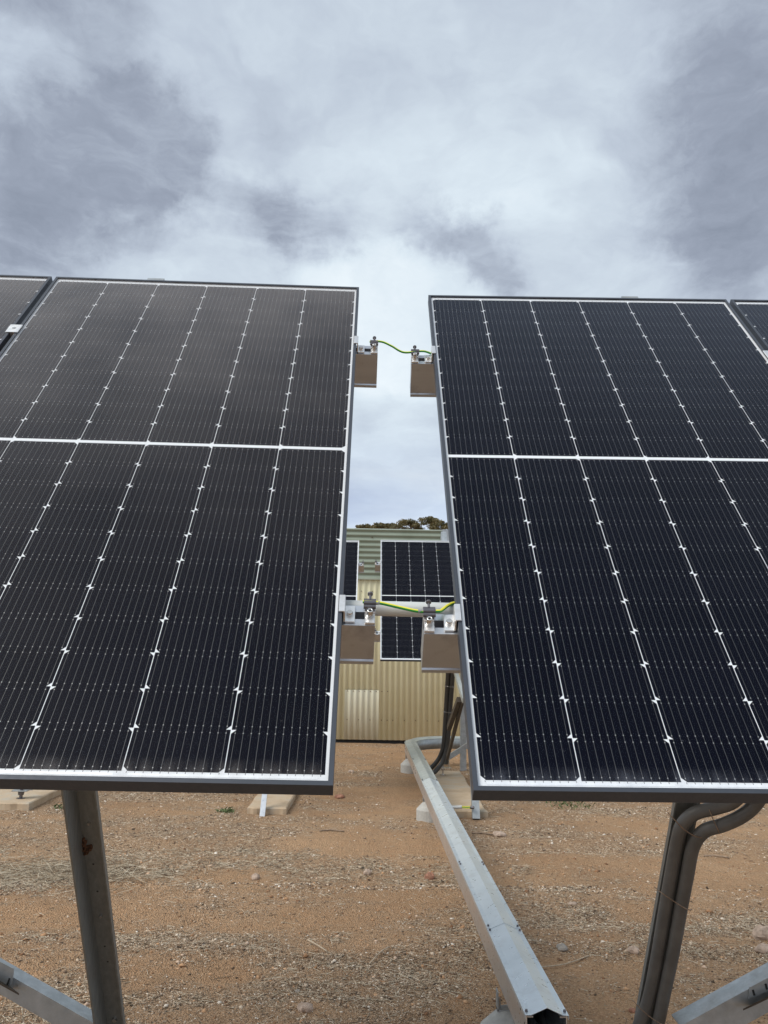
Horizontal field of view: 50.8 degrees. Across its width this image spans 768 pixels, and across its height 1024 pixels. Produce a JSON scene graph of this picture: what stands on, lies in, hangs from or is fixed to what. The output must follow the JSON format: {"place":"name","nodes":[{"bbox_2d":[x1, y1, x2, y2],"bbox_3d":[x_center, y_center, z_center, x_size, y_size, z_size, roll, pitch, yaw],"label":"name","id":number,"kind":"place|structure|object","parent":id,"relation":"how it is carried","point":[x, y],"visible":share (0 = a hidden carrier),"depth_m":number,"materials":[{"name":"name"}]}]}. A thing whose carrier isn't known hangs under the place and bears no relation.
{"place":"outdoors","nodes":[
{"label":"outdoors","id":0,"kind":"place"},
{"bbox_2d":[0,742,767,1023],"bbox_3d":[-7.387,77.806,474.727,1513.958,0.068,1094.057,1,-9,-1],"label":"ground","id":1,"kind":"structure","parent":0,"point":[401,798],"depth_m":4.63,"materials":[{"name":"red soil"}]},
{"bbox_2d":[0,789,60,810],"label":"concrete slab","id":2,"kind":"structure","parent":1,"relation":"on","point":[30,801],"depth_m":7.06,"materials":[{"name":"beige concrete"}]},
{"bbox_2d":[11,560,363,815],"bbox_3d":[-1.716,1.373,7.969,2.999,2.697,2.050,1,-9,-1],"label":"mounting frame","id":3,"kind":"object","parent":1,"relation":"on","point":[264,796],"visible":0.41,"depth_m":7.00,"materials":[{"name":"metal"}]},
{"bbox_2d":[343,540,358,599],"bbox_3d":[-0.724,0.850,8.182,0.907,1.675,0.027,1,-50,-1],"label":"solar panel","id":4,"kind":"object","parent":3,"relation":"attached to","point":[351,571],"visible":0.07,"depth_m":8.47,"materials":[{"name":"black glass"}]},
{"bbox_2d":[0,278,377,1023],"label":"mounting frame","id":5,"kind":"object","parent":1,"relation":"on","point":[22,988],"visible":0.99,"depth_m":2.45,"materials":[{"name":"metal"}]},
{"bbox_2d":[0,275,52,350],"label":"solar panel","id":6,"kind":"object","parent":5,"relation":"attached to","point":[20,296],"visible":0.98,"depth_m":2.90,"materials":[{"name":"black glass"}]},
{"bbox_2d":[82,837,92,855],"bbox_3d":[-0.866,0.973,2.351,0.037,0.056,0.027,1,-9,-1],"label":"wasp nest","id":7,"kind":"object","parent":5,"relation":"attached to","point":[86,849],"visible":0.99,"depth_m":2.35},
{"bbox_2d":[0,277,358,794],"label":"solar panel","id":8,"kind":"object","parent":5,"relation":"attached to","point":[175,456],"visible":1,"depth_m":1.96,"materials":[{"name":"black glass"}]},
{"bbox_2d":[215,806,234,812],"bbox_3d":[-1.324,2.533,6.867,0.164,0.040,0.154,-7,-12,42],"label":"weed","id":9,"kind":"object","parent":1,"relation":"on","point":[229,809],"visible":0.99,"depth_m":6.87,"materials":[{"name":"green plant"}]},
{"bbox_2d":[251,873,259,879],"bbox_3d":[-0.794,2.252,4.982,0.051,0.049,0.060,1,-9,-1],"label":"stone","id":10,"kind":"object","parent":1,"relation":"on","point":[255,876],"visible":0.98,"depth_m":4.97,"materials":[{"name":"beige stone"}]},
{"bbox_2d":[247,794,295,814],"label":"concrete slab","id":11,"kind":"structure","parent":1,"relation":"on","point":[278,804],"depth_m":6.99,"materials":[{"name":"beige concrete"}]},
{"bbox_2d":[297,1002,312,1012],"bbox_3d":[-0.318,1.993,3.251,0.067,0.042,0.051,1,-9,-1],"label":"stone","id":12,"kind":"object","parent":1,"relation":"on","point":[307,1007],"visible":1,"depth_m":3.24,"materials":[{"name":"beige stone"}]},
{"bbox_2d":[307,939,327,951],"bbox_3d":[-0.320,2.083,3.886,0.009,0.010,0.176,8,-11,-36],"label":"stick","id":13,"kind":"object","parent":1,"relation":"on","point":[317,945],"visible":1,"depth_m":3.89,"materials":[{"name":"beige wood"}]},
{"bbox_2d":[319,829,343,831],"bbox_3d":[-0.401,2.454,6.230,0.196,0.012,0.036,0,-9,4],"label":"stick","id":14,"kind":"object","parent":1,"relation":"on","point":[331,830],"visible":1,"depth_m":6.23,"materials":[{"name":"brown wood"}]},
{"bbox_2d":[334,794,344,798],"bbox_3d":[-0.422,2.698,7.660,0.097,0.052,0.080,1,-9,-1],"label":"stone","id":15,"kind":"object","parent":1,"relation":"on","point":[339,796],"visible":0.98,"depth_m":7.64,"materials":[{"name":"stone"}]},
{"bbox_2d":[363,869,370,874],"bbox_3d":[-0.104,2.271,5.093,0.045,0.041,0.063,-2,-10,17],"label":"stone","id":16,"kind":"object","parent":1,"relation":"on","point":[367,872],"visible":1,"depth_m":5.07,"materials":[{"name":"beige stone"}]},
{"bbox_2d":[355,522,401,528],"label":"eucalyptus tree","id":17,"kind":"object","parent":1,"relation":"on","point":[379,525],"visible":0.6,"depth_m":52.09,"materials":[{"name":"green plant"}]},
{"bbox_2d":[369,946,389,963],"bbox_3d":[-0.018,2.079,3.802,0.010,0.028,0.196,-4,-10,28],"label":"stick","id":18,"kind":"object","parent":1,"relation":"on","point":[378,954],"visible":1,"depth_m":3.78,"materials":[{"name":"beige wood"}]},
{"bbox_2d":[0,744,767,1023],"bbox_3d":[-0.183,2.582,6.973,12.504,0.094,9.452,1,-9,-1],"label":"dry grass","id":19,"kind":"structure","parent":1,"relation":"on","point":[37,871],"depth_m":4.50,"materials":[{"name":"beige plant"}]},
{"bbox_2d":[0,745,767,1023],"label":"soil crumbs","id":20,"kind":"object","parent":1,"relation":"on","point":[306,955],"visible":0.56,"depth_m":4.28,"materials":[{"name":"brown soil"}]},
{"bbox_2d":[336,528,459,743],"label":"shed","id":21,"kind":"structure","parent":1,"relation":"on","point":[394,702],"depth_m":11.88,"materials":[{"name":"metal"}]},
{"bbox_2d":[401,753,413,773],"bbox_3d":[0.288,2.863,9.218,0.196,0.230,0.196,1,-9,-1],"label":"concrete foot","id":22,"kind":"object","parent":1,"relation":"on","point":[406,768],"visible":0.53,"depth_m":9.13},
{"bbox_2d":[389,516,447,529],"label":"eucalyptus tree","id":23,"kind":"object","parent":1,"relation":"on","point":[434,523],"visible":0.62,"depth_m":50.25,"materials":[{"name":"green plant"}]},
{"bbox_2d":[416,798,432,822],"bbox_3d":[0.368,2.467,6.750,0.196,0.230,0.196,1,-9,-1],"label":"concrete foot","id":24,"kind":"object","parent":1,"relation":"on","point":[422,813],"visible":0.39,"depth_m":6.67},
{"bbox_2d":[404,736,568,1023],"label":"cable duct","id":25,"kind":"object","parent":24,"relation":"on","point":[529,992],"visible":0.97,"depth_m":3.42,"materials":[{"name":"grey metal"}]},
{"bbox_2d":[452,805,473,808],"bbox_3d":[0.592,2.482,6.822,0.344,0.047,0.050,-2,-10,17],"label":"flexible conduit","id":26,"kind":"object","parent":25,"relation":"attached to","point":[461,807],"visible":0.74,"depth_m":6.80,"materials":[{"name":"grey plastic"}]},
{"bbox_2d":[374,532,479,819],"bbox_3d":[0.970,1.442,8.177,2.099,2.709,2.070,-8,-13,44],"label":"mounting frame","id":27,"kind":"object","parent":1,"relation":"on","point":[457,712],"visible":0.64,"depth_m":7.90,"materials":[{"name":"metal"}]},
{"bbox_2d":[380,540,453,661],"bbox_3d":[0.418,0.856,8.199,0.907,1.675,0.027,1,-50,-1],"label":"solar panel","id":28,"kind":"object","parent":27,"relation":"attached to","point":[416,570],"visible":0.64,"depth_m":8.31,"materials":[{"name":"black glass"}]},
{"bbox_2d":[430,673,454,774],"bbox_3d":[0.537,1.962,8.345,0.370,1.566,0.964,1,-9,-1],"label":"conduit bundle","id":29,"kind":"object","parent":27,"relation":"attached to","point":[449,694],"visible":0.62,"depth_m":8.46,"materials":[{"name":"grey plastic"}]},
{"bbox_2d":[424,872,434,879],"bbox_3d":[0.285,2.285,5.068,0.065,0.057,0.069,1,-9,-1],"label":"stone","id":30,"kind":"object","parent":1,"relation":"on","point":[429,875],"visible":0.96,"depth_m":5.04,"materials":[{"name":"brown stone"}]},
{"bbox_2d":[435,771,487,817],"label":"concrete slab","id":31,"kind":"structure","parent":1,"relation":"on","point":[454,785],"depth_m":7.71,"materials":[{"name":"beige concrete"}]},
{"bbox_2d":[472,832,492,834],"bbox_3d":[0.754,2.463,6.197,0.164,0.017,0.014,-2,-10,17],"label":"stick","id":32,"kind":"object","parent":1,"relation":"on","point":[481,833],"visible":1,"depth_m":6.20,"materials":[{"name":"brown wood"}]},
{"bbox_2d":[480,988,514,1023],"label":"concrete foot","id":33,"kind":"object","parent":1,"relation":"on","point":[500,1014],"visible":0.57,"depth_m":2.91},
{"bbox_2d":[493,831,505,836],"bbox_3d":[0.879,2.466,6.184,0.085,0.051,0.100,9,-12,-42],"label":"stone","id":34,"kind":"object","parent":1,"relation":"on","point":[499,833],"visible":0.96,"depth_m":6.16,"materials":[{"name":"beige stone"}]},
{"bbox_2d":[556,943,567,951],"bbox_3d":[0.860,2.101,3.896,0.055,0.039,0.058,1,-9,-1],"label":"stone","id":35,"kind":"object","parent":1,"relation":"on","point":[561,947],"visible":1,"depth_m":3.88,"materials":[{"name":"grey stone"}]},
{"bbox_2d":[542,955,589,966],"bbox_3d":[0.810,2.091,3.749,0.362,0.018,0.046,4,-10,-20],"label":"stick","id":36,"kind":"object","parent":1,"relation":"on","point":[566,963],"visible":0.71,"depth_m":3.74,"materials":[{"name":"beige wood"}]},
{"bbox_2d":[546,801,594,809],"bbox_3d":[1.726,2.688,7.438,0.458,0.045,0.417,1,-9,-1],"label":"weed","id":37,"kind":"object","parent":1,"relation":"on","point":[589,805],"visible":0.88,"depth_m":7.42,"materials":[{"name":"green plant"}]},
{"bbox_2d":[410,296,767,1023],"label":"mounting frame","id":38,"kind":"object","parent":1,"relation":"on","point":[742,1000],"visible":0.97,"depth_m":2.41,"materials":[{"name":"metal"}]},
{"bbox_2d":[346,600,453,616],"bbox_3d":[0.042,0.224,1.862,1.340,0.044,0.034,1,-9,-1],"label":"pipe","id":39,"kind":"object","parent":38,"relation":"on","point":[381,610],"visible":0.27,"depth_m":1.85,"materials":[{"name":"grey metal"}]},
{"bbox_2d":[377,340,430,354],"bbox_3d":[0.080,-0.550,2.757,0.261,0.064,0.027,2,-9,-7],"label":"earth wire","id":40,"kind":"object","parent":38,"relation":"attached to","point":[397,349],"visible":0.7,"depth_m":2.75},
{"bbox_2d":[363,600,454,612],"bbox_3d":[0.078,0.213,1.824,0.250,0.031,0.054,3,-9,-14],"label":"earth wire","id":41,"kind":"object","parent":38,"relation":"attached to","point":[446,606],"visible":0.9,"depth_m":1.81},
{"bbox_2d":[428,295,767,803],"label":"solar panel","id":42,"kind":"object","parent":38,"relation":"attached to","point":[605,467],"visible":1,"depth_m":1.99,"materials":[{"name":"black glass"}]},
{"bbox_2d":[632,803,764,1023],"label":"conduit bundle","id":43,"kind":"object","parent":38,"relation":"attached to","point":[704,831],"visible":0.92,"depth_m":2.34,"materials":[{"name":"grey plastic"}]},
{"bbox_2d":[729,299,767,350],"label":"solar panel","id":44,"kind":"object","parent":38,"relation":"attached to","point":[753,315],"visible":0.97,"depth_m":2.98,"materials":[{"name":"black glass"}]},
{"bbox_2d":[628,1007,635,1012],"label":"stone","id":45,"kind":"object","parent":1,"relation":"on","point":[631,1010],"visible":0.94,"depth_m":3.25,"materials":[{"name":"brown stone"}]},
{"bbox_2d":[627,946,638,954],"bbox_3d":[1.191,2.096,3.867,0.058,0.041,0.044,-2,-10,20],"label":"stone","id":46,"kind":"object","parent":1,"relation":"on","point":[633,949],"visible":1,"depth_m":3.85,"materials":[{"name":"stone"}]},
{"bbox_2d":[703,855,728,858],"bbox_3d":[2.357,2.444,5.737,0.171,0.024,0.014,-4,-10,27],"label":"stick","id":47,"kind":"object","parent":1,"relation":"on","point":[716,856],"visible":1,"depth_m":5.73,"materials":[{"name":"wood"}]},
{"bbox_2d":[752,925,767,940],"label":"stone","id":48,"kind":"object","parent":1,"relation":"on","point":[759,932],"visible":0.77,"depth_m":4.06,"materials":[{"name":"beige stone"}]},
{"bbox_2d":[754,943,767,953],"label":"stone","id":49,"kind":"object","parent":1,"relation":"on","point":[761,948],"visible":1,"depth_m":3.91,"materials":[{"name":"beige stone"}]},
{"bbox_2d":[0,0,767,529],"label":"sky","id":50,"kind":"structure","parent":0,"point":[402,153],"materials":[{"name":"grey"}]}
]}

